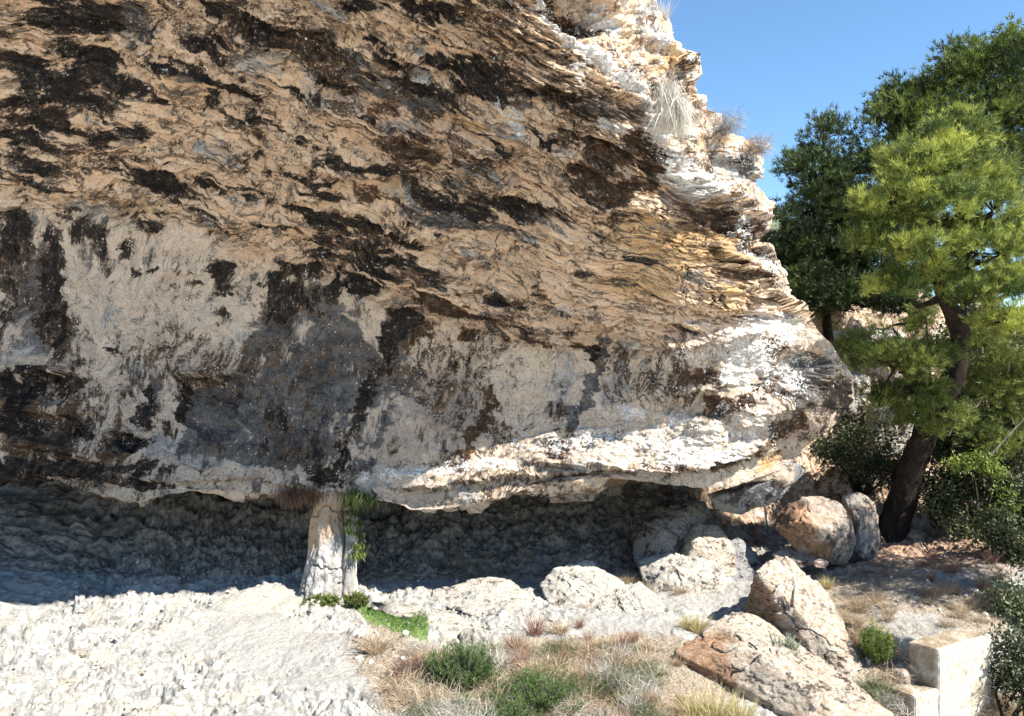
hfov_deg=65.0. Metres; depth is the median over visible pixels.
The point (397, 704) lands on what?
dry grass tuft
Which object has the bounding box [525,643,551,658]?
tangled brush
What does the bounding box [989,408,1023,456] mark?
bare branch
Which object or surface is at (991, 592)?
red grass tuft
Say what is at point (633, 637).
red grass tuft
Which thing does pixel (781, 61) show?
sky
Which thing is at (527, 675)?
tangled brush
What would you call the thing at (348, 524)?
ivy
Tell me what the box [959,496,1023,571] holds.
shrub
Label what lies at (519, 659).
dry grass tuft
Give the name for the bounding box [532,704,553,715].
tangled brush
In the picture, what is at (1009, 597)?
shrub
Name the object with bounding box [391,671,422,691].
dry grass tuft
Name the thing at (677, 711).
dry grass tuft
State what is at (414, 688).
tangled brush
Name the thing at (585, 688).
dry grass tuft
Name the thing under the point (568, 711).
tangled brush
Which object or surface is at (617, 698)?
dry grass tuft
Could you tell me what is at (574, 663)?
tangled brush
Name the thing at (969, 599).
dry grass tuft
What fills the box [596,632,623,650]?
dry grass tuft
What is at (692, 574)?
boulder
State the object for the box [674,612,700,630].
straw grass tuft
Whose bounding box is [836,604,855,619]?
dry grass tuft
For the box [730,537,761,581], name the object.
boulder
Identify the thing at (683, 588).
dry grass tuft
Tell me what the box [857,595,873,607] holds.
dry grass tuft
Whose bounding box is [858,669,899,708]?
tangled brush
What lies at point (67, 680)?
stone
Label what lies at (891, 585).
dry ground cover
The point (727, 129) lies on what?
dry bush
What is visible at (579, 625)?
red grass tuft
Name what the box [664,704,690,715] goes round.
dry grass tuft
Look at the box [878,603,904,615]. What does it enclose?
dry grass tuft
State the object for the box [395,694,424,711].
dry grass tuft
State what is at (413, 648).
dry grass tuft
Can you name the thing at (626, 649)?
tangled brush
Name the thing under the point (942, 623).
dry grass tuft
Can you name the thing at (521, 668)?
dry grass tuft
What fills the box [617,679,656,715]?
tangled brush
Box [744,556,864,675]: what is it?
boulder
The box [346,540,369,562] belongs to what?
ivy
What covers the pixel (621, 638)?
red grass tuft
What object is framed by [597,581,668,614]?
boulder
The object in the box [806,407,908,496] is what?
oak shrub
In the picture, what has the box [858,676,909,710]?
tangled brush
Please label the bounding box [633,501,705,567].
boulder
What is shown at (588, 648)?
tangled brush
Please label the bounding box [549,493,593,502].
boulder
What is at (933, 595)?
red grass tuft
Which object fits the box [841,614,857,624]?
dry grass tuft
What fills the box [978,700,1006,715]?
dry grass tuft
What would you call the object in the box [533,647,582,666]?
dry grass tuft
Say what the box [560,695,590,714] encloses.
tangled brush
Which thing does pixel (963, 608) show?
dry grass tuft
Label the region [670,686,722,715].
straw grass tuft
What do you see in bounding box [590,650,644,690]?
tangled brush
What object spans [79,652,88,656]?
stone
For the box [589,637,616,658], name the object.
tangled brush
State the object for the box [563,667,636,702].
shrub
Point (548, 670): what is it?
dry grass tuft
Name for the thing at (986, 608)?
dry grass tuft
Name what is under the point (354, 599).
fern
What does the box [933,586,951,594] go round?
dry grass tuft
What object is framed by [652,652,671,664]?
dry grass tuft
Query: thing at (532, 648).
tangled brush
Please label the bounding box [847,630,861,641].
dry grass tuft
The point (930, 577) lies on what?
red grass tuft
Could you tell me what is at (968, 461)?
pine sapling
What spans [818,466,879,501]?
boulder
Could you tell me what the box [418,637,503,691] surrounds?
shrub
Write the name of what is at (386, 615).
grass
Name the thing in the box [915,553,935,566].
red grass tuft
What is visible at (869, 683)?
tangled brush
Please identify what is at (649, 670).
tangled brush
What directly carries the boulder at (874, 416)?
on the ground at (66, 553)
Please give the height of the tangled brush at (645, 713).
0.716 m
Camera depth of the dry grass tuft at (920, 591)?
15.23 m
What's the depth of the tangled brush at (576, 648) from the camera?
13.51 m
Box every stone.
[58,677,75,682]
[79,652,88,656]
[402,612,413,618]
[404,637,418,641]
[812,558,828,567]
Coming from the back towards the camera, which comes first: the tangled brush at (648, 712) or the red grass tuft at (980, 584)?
the red grass tuft at (980, 584)
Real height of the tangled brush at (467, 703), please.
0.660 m
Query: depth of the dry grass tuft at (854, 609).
14.71 m
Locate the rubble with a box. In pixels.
[0,553,1003,715]
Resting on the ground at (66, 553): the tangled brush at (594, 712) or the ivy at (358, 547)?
the tangled brush at (594, 712)
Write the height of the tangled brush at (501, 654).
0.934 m
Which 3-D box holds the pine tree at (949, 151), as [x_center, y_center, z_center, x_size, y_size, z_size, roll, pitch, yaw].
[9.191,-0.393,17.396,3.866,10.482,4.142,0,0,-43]
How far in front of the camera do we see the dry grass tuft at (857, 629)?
14.03 m
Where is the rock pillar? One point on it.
(330, 566)
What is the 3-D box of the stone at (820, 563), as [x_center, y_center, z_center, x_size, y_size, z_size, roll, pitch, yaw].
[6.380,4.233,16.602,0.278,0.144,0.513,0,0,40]
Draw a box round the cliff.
[0,0,854,513]
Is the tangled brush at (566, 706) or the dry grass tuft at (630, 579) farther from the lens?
the dry grass tuft at (630, 579)
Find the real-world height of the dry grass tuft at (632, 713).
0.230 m
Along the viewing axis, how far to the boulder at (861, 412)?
23.19 m
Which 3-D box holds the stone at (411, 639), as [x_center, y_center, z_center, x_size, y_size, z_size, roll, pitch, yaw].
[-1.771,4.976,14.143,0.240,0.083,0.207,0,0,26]
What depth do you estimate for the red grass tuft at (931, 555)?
17.52 m
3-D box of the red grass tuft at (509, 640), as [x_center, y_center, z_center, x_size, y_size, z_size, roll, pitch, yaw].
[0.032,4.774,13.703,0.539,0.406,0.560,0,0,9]
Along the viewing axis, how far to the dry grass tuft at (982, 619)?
14.20 m
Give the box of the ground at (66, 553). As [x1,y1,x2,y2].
[0,293,1023,715]
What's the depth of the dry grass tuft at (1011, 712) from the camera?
13.70 m
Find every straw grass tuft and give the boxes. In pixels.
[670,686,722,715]
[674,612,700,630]
[681,679,758,715]
[683,611,716,634]
[714,686,773,715]
[818,574,843,589]
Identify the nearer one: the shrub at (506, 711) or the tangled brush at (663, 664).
the shrub at (506, 711)
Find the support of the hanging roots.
hanging from the cliff
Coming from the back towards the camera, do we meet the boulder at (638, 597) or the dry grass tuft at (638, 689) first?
the boulder at (638, 597)
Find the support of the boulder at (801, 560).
on the ground at (66, 553)
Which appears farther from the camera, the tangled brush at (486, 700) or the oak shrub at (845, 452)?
the oak shrub at (845, 452)
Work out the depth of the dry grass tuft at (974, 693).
13.24 m
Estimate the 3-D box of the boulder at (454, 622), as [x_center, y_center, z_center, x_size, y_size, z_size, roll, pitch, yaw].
[-1.372,5.088,15.161,1.118,0.460,3.130,0,0,-44]
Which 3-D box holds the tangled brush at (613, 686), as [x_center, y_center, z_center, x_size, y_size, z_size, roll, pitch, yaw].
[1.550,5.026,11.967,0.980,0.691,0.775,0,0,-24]
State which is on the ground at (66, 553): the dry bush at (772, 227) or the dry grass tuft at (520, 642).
the dry grass tuft at (520, 642)
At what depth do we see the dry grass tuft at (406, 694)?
11.64 m
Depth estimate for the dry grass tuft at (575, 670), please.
12.52 m
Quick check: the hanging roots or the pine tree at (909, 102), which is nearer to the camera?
the hanging roots
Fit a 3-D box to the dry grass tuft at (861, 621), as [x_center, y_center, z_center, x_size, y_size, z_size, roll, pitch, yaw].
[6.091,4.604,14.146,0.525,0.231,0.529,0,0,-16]
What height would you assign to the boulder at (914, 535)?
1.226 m
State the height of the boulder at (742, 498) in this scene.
1.100 m
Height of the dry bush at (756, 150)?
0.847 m
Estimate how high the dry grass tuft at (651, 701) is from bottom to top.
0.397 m
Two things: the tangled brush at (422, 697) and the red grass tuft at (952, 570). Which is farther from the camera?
the red grass tuft at (952, 570)
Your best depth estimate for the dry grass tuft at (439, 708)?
10.96 m
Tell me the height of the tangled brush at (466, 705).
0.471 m
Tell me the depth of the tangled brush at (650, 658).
12.98 m
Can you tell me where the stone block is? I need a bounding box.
[868,627,992,715]
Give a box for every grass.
[340,587,450,643]
[641,74,713,155]
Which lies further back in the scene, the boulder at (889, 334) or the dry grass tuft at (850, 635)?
the boulder at (889, 334)
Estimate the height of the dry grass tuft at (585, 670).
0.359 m
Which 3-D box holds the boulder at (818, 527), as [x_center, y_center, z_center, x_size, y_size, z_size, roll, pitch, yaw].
[6.753,3.785,17.608,2.088,1.495,1.258,0,0,-41]
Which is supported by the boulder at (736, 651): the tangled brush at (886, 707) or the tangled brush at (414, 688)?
the tangled brush at (886, 707)
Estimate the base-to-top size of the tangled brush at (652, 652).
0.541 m
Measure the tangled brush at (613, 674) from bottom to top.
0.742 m
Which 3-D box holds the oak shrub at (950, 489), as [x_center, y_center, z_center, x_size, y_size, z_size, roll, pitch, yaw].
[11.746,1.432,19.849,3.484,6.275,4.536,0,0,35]
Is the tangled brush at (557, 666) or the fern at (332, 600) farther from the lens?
the fern at (332, 600)
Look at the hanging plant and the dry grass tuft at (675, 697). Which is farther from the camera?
the hanging plant
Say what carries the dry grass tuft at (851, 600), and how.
on the ground at (66, 553)
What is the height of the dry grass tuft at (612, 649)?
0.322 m
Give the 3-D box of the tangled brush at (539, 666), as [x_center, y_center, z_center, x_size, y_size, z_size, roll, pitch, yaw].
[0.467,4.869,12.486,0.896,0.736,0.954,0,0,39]
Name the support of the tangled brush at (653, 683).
on the ground at (66, 553)
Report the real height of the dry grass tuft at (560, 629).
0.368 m
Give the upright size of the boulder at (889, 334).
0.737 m
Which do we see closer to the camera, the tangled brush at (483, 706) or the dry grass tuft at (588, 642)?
the tangled brush at (483, 706)
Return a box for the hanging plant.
[335,483,384,514]
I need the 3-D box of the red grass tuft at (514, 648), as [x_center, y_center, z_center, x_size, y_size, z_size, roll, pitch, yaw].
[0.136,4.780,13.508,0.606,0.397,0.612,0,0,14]
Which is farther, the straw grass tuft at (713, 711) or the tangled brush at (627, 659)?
the tangled brush at (627, 659)
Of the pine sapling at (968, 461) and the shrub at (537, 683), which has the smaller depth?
the shrub at (537, 683)
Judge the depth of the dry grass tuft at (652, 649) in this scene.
13.78 m
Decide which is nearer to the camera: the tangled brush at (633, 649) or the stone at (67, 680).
the stone at (67, 680)
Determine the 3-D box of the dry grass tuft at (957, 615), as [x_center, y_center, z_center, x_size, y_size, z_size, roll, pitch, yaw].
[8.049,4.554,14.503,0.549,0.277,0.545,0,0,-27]
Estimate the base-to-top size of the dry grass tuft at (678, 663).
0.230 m
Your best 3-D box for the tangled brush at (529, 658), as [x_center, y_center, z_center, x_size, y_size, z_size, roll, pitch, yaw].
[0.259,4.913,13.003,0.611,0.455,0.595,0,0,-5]
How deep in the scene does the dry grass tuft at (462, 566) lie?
18.24 m
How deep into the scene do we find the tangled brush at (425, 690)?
11.45 m
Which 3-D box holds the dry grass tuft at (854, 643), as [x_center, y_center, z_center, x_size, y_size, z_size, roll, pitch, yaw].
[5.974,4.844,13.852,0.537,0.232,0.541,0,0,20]
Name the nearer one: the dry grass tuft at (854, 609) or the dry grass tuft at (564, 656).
the dry grass tuft at (564, 656)
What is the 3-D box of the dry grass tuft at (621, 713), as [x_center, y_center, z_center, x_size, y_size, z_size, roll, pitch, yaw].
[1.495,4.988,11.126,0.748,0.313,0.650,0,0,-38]
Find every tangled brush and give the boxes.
[370,663,422,703]
[373,659,440,698]
[386,700,417,715]
[388,674,431,699]
[397,627,443,656]
[399,676,474,704]
[399,689,458,715]
[400,675,457,711]
[403,670,475,715]
[403,680,445,709]
[405,678,467,715]
[413,694,458,715]
[418,673,456,691]
[440,686,484,715]
[449,636,493,654]
[449,692,482,715]
[454,688,499,715]
[460,631,511,659]
[465,668,514,701]
[473,637,517,673]
[473,689,514,711]
[474,692,497,709]
[478,681,522,709]
[501,646,525,664]
[506,669,545,680]
[516,651,544,669]
[517,650,567,679]
[518,637,539,656]
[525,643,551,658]
[527,655,574,677]
[528,656,570,674]
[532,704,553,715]
[537,629,590,656]
[544,638,577,656]
[546,692,595,715]
[547,695,585,715]
[550,653,580,665]
[557,692,612,715]
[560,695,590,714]
[561,681,606,715]
[563,635,608,663]
[563,658,578,669]
[563,668,601,701]
[576,641,622,678]
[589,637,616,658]
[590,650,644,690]
[592,656,638,689]
[596,674,638,705]
[601,638,638,661]
[602,649,637,666]
[602,656,666,706]
[606,647,649,668]
[611,655,643,671]
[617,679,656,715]
[617,685,666,715]
[621,654,673,694]
[622,640,647,654]
[625,643,675,682]
[628,671,671,698]
[631,667,669,688]
[631,703,669,715]
[632,643,671,666]
[633,644,663,666]
[635,708,662,715]
[854,674,883,692]
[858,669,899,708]
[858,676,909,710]
[862,688,897,712]
[866,657,914,691]
[870,684,916,714]
[872,679,932,715]
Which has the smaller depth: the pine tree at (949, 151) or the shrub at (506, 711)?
the shrub at (506, 711)
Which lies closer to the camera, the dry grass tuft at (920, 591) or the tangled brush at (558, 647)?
the tangled brush at (558, 647)
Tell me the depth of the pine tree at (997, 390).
18.57 m
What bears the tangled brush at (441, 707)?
on the ground at (66, 553)
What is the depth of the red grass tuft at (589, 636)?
14.04 m
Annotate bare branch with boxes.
[948,395,987,434]
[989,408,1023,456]
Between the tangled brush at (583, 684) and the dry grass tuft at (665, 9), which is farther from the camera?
the dry grass tuft at (665, 9)
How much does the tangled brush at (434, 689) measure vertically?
0.679 m
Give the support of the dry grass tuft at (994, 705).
on the ground at (66, 553)
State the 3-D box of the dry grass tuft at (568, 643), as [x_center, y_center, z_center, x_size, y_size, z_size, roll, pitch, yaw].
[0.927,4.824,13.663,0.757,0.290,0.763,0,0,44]
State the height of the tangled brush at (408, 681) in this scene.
0.805 m
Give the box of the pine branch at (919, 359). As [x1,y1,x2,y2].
[829,296,984,441]
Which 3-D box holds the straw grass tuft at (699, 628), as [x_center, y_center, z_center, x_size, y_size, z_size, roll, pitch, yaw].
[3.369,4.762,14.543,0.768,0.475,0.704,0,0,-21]
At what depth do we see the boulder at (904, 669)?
13.09 m
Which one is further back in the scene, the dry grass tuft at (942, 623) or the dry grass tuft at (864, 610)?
the dry grass tuft at (864, 610)
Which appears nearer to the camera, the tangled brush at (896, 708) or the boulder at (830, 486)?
the tangled brush at (896, 708)
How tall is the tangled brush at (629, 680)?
0.927 m
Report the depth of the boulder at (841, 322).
22.91 m
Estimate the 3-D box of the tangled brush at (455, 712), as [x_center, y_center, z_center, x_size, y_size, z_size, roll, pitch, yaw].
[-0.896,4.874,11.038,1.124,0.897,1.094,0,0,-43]
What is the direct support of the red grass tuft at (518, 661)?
on the ground at (66, 553)
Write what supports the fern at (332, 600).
on the ground at (66, 553)
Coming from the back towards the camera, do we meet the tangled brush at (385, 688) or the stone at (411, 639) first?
the stone at (411, 639)
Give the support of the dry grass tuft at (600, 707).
on the ground at (66, 553)
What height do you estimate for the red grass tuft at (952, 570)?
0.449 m
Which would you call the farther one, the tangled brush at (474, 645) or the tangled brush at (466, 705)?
the tangled brush at (474, 645)
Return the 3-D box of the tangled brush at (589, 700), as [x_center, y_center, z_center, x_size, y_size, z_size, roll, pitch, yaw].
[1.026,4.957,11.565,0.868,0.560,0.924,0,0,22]
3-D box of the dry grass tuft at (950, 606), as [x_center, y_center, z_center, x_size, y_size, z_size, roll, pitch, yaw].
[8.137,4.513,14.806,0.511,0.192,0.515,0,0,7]
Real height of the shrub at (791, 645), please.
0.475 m
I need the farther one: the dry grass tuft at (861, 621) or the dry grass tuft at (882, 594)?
the dry grass tuft at (882, 594)
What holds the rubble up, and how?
on the ground at (66, 553)
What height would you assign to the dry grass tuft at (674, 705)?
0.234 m
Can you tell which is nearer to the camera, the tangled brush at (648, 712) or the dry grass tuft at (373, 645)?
the tangled brush at (648, 712)
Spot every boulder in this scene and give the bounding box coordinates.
[372,602,485,644]
[436,575,534,617]
[539,559,627,606]
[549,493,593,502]
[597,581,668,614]
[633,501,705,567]
[639,552,732,592]
[673,612,895,715]
[680,523,736,575]
[708,463,804,514]
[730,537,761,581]
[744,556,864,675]
[772,545,816,567]
[775,496,855,565]
[810,303,850,330]
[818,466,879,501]
[842,370,870,422]
[842,492,879,563]
[863,327,902,342]
[864,403,913,458]
[890,660,915,684]
[906,528,925,543]
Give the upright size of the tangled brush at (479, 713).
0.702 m
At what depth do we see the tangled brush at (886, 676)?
13.12 m
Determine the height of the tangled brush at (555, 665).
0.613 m
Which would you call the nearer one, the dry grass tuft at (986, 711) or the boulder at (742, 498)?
the dry grass tuft at (986, 711)
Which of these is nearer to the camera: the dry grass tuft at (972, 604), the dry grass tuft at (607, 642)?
the dry grass tuft at (607, 642)
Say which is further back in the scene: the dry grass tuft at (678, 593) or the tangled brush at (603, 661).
the dry grass tuft at (678, 593)
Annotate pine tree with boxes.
[759,102,931,434]
[832,11,1023,407]
[835,92,1023,542]
[936,318,1023,472]
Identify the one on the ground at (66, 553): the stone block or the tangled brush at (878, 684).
the stone block
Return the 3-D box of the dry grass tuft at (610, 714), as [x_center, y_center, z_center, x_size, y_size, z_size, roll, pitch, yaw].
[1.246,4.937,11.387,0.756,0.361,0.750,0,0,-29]
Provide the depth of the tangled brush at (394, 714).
11.10 m
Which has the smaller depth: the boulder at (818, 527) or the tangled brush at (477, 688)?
the tangled brush at (477, 688)
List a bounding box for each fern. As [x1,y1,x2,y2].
[301,592,341,607]
[341,590,371,607]
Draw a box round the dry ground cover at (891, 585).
[364,558,1010,715]
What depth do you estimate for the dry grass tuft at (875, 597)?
14.93 m
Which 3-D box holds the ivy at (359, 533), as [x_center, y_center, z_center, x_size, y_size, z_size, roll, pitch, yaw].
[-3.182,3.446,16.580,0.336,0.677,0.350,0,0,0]
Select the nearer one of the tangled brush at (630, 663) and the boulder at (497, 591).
the tangled brush at (630, 663)
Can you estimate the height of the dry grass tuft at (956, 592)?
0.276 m
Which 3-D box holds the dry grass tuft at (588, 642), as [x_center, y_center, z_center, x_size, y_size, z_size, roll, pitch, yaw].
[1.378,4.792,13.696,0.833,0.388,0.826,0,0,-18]
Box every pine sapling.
[940,445,1013,512]
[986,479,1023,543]
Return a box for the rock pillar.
[297,490,358,603]
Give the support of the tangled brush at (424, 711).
on the ground at (66, 553)
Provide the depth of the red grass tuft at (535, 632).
14.24 m
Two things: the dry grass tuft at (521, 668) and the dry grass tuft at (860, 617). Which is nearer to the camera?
the dry grass tuft at (521, 668)
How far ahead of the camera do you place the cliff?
15.75 m
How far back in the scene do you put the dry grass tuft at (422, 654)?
13.04 m
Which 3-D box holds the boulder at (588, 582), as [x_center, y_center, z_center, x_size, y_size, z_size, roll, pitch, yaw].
[1.471,4.677,16.409,1.661,0.894,1.919,0,0,-19]
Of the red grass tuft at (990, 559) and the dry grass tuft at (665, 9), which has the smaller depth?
the dry grass tuft at (665, 9)
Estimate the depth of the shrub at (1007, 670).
13.35 m
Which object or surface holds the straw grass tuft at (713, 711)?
on the ground at (66, 553)
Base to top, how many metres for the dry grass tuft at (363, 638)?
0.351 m
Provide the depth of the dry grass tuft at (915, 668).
13.11 m
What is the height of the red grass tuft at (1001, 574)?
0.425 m
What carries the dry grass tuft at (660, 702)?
on the ground at (66, 553)
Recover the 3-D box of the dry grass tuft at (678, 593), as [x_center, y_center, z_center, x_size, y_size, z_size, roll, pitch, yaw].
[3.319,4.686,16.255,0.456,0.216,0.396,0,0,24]
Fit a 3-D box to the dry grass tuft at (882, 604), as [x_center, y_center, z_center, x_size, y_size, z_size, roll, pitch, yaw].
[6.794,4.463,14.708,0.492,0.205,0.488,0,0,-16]
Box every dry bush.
[705,107,713,119]
[706,105,753,140]
[743,129,778,161]
[768,217,779,231]
[789,312,806,325]
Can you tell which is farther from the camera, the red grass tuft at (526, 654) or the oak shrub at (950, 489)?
the oak shrub at (950, 489)
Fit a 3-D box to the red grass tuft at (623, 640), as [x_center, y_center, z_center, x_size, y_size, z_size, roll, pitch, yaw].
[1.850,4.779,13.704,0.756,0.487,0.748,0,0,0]
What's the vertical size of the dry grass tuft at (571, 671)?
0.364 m
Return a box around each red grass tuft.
[503,626,527,649]
[505,645,532,667]
[507,632,531,650]
[513,604,555,636]
[515,649,533,661]
[557,645,572,658]
[572,615,586,627]
[579,649,607,670]
[582,626,595,640]
[603,628,639,651]
[605,632,635,646]
[608,650,628,668]
[625,626,642,642]
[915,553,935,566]
[920,579,942,599]
[921,569,940,581]
[922,548,940,559]
[936,554,968,573]
[973,568,991,589]
[977,548,1008,562]
[984,582,1002,596]
[987,562,1012,579]
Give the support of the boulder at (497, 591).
on the ground at (66, 553)
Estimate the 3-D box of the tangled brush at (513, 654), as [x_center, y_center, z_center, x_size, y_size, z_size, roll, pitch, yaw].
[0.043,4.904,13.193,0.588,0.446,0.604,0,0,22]
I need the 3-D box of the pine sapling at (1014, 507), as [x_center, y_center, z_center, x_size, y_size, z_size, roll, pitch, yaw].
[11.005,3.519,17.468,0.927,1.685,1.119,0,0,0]
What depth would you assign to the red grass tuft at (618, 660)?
12.96 m
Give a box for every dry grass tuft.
[343,621,400,654]
[344,625,388,646]
[384,681,437,707]
[385,686,411,702]
[386,684,420,711]
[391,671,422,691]
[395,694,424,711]
[403,643,423,655]
[408,643,439,660]
[415,696,457,715]
[454,557,476,568]
[497,627,541,653]
[504,650,539,666]
[506,652,550,676]
[528,657,566,677]
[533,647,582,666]
[545,615,576,634]
[545,693,591,715]
[547,646,581,661]
[549,632,583,650]
[555,662,587,684]
[559,662,588,679]
[565,677,602,699]
[570,659,604,680]
[576,628,617,650]
[582,691,619,715]
[584,697,622,715]
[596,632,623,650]
[598,638,628,659]
[600,686,641,714]
[606,707,637,715]
[616,569,638,583]
[617,708,642,715]
[622,679,655,698]
[630,666,654,687]
[630,681,663,709]
[634,639,667,652]
[643,691,674,710]
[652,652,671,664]
[657,0,678,21]
[664,697,687,712]
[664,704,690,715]
[665,687,693,702]
[666,705,688,715]
[669,587,684,595]
[669,654,691,665]
[675,585,689,593]
[835,607,859,621]
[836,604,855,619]
[841,595,864,606]
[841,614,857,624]
[844,622,868,634]
[845,616,865,626]
[845,621,865,640]
[846,598,869,611]
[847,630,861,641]
[850,601,876,611]
[851,613,866,621]
[851,633,860,645]
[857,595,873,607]
[860,590,885,602]
[871,589,892,598]
[871,598,890,607]
[874,610,901,621]
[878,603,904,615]
[905,658,922,670]
[912,581,940,595]
[919,593,940,604]
[932,616,957,626]
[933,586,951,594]
[943,605,972,618]
[946,583,964,594]
[946,599,962,608]
[950,600,978,612]
[960,593,979,603]
[963,597,982,608]
[967,610,995,622]
[970,680,985,697]
[976,601,992,610]
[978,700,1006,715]
[979,700,999,715]
[985,691,1008,714]
[1002,694,1020,715]
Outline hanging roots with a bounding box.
[270,483,330,513]
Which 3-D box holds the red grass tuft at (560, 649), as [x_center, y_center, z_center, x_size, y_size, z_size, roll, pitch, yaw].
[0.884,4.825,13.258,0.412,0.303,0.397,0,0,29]
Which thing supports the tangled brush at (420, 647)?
on the ground at (66, 553)
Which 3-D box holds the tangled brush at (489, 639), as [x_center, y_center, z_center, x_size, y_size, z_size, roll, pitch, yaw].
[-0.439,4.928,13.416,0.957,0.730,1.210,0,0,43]
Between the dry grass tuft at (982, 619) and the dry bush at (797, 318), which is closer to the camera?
the dry grass tuft at (982, 619)
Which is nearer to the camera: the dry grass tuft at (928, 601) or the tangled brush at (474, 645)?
the tangled brush at (474, 645)
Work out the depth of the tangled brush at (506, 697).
11.37 m
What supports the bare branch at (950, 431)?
attached to the oak shrub at (950, 489)
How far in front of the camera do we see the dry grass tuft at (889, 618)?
14.27 m
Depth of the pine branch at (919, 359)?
17.99 m
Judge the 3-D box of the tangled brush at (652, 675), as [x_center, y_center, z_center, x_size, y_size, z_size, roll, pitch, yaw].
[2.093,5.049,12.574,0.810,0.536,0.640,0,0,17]
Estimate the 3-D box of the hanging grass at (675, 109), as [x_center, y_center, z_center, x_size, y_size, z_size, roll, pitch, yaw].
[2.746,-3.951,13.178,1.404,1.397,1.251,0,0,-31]
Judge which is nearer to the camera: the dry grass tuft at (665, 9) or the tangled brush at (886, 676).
the tangled brush at (886, 676)
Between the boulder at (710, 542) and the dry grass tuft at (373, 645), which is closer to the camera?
the dry grass tuft at (373, 645)
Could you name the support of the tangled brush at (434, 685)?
on the ground at (66, 553)
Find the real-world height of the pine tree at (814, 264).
10.625 m
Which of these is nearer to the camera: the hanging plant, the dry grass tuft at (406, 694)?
the dry grass tuft at (406, 694)
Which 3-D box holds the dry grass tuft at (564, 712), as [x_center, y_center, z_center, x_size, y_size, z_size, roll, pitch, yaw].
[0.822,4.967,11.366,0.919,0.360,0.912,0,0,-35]
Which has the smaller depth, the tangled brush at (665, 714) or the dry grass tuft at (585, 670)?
the tangled brush at (665, 714)
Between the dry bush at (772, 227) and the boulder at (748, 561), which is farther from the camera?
the boulder at (748, 561)
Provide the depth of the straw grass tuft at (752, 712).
11.60 m
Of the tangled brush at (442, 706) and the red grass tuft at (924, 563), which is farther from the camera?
the red grass tuft at (924, 563)
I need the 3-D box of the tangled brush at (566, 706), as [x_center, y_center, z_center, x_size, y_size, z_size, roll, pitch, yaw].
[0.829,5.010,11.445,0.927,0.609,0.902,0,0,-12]
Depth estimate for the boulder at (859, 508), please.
17.95 m
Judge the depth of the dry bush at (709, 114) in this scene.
15.02 m
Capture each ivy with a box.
[339,498,358,537]
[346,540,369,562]
[350,509,364,539]
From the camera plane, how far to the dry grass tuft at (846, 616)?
14.41 m
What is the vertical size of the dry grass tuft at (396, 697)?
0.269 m
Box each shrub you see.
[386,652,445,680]
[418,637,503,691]
[473,692,540,715]
[481,664,596,713]
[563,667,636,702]
[771,632,801,656]
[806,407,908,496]
[855,617,896,665]
[906,300,1023,527]
[918,493,980,541]
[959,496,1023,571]
[972,562,1023,631]
[980,613,1023,715]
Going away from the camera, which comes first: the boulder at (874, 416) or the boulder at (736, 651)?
the boulder at (736, 651)
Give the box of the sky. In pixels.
[656,0,1023,308]
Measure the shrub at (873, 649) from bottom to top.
0.829 m
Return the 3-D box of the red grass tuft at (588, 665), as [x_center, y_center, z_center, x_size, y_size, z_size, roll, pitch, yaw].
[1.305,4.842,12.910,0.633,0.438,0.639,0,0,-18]
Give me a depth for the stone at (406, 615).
15.19 m
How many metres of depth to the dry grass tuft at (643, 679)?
12.46 m

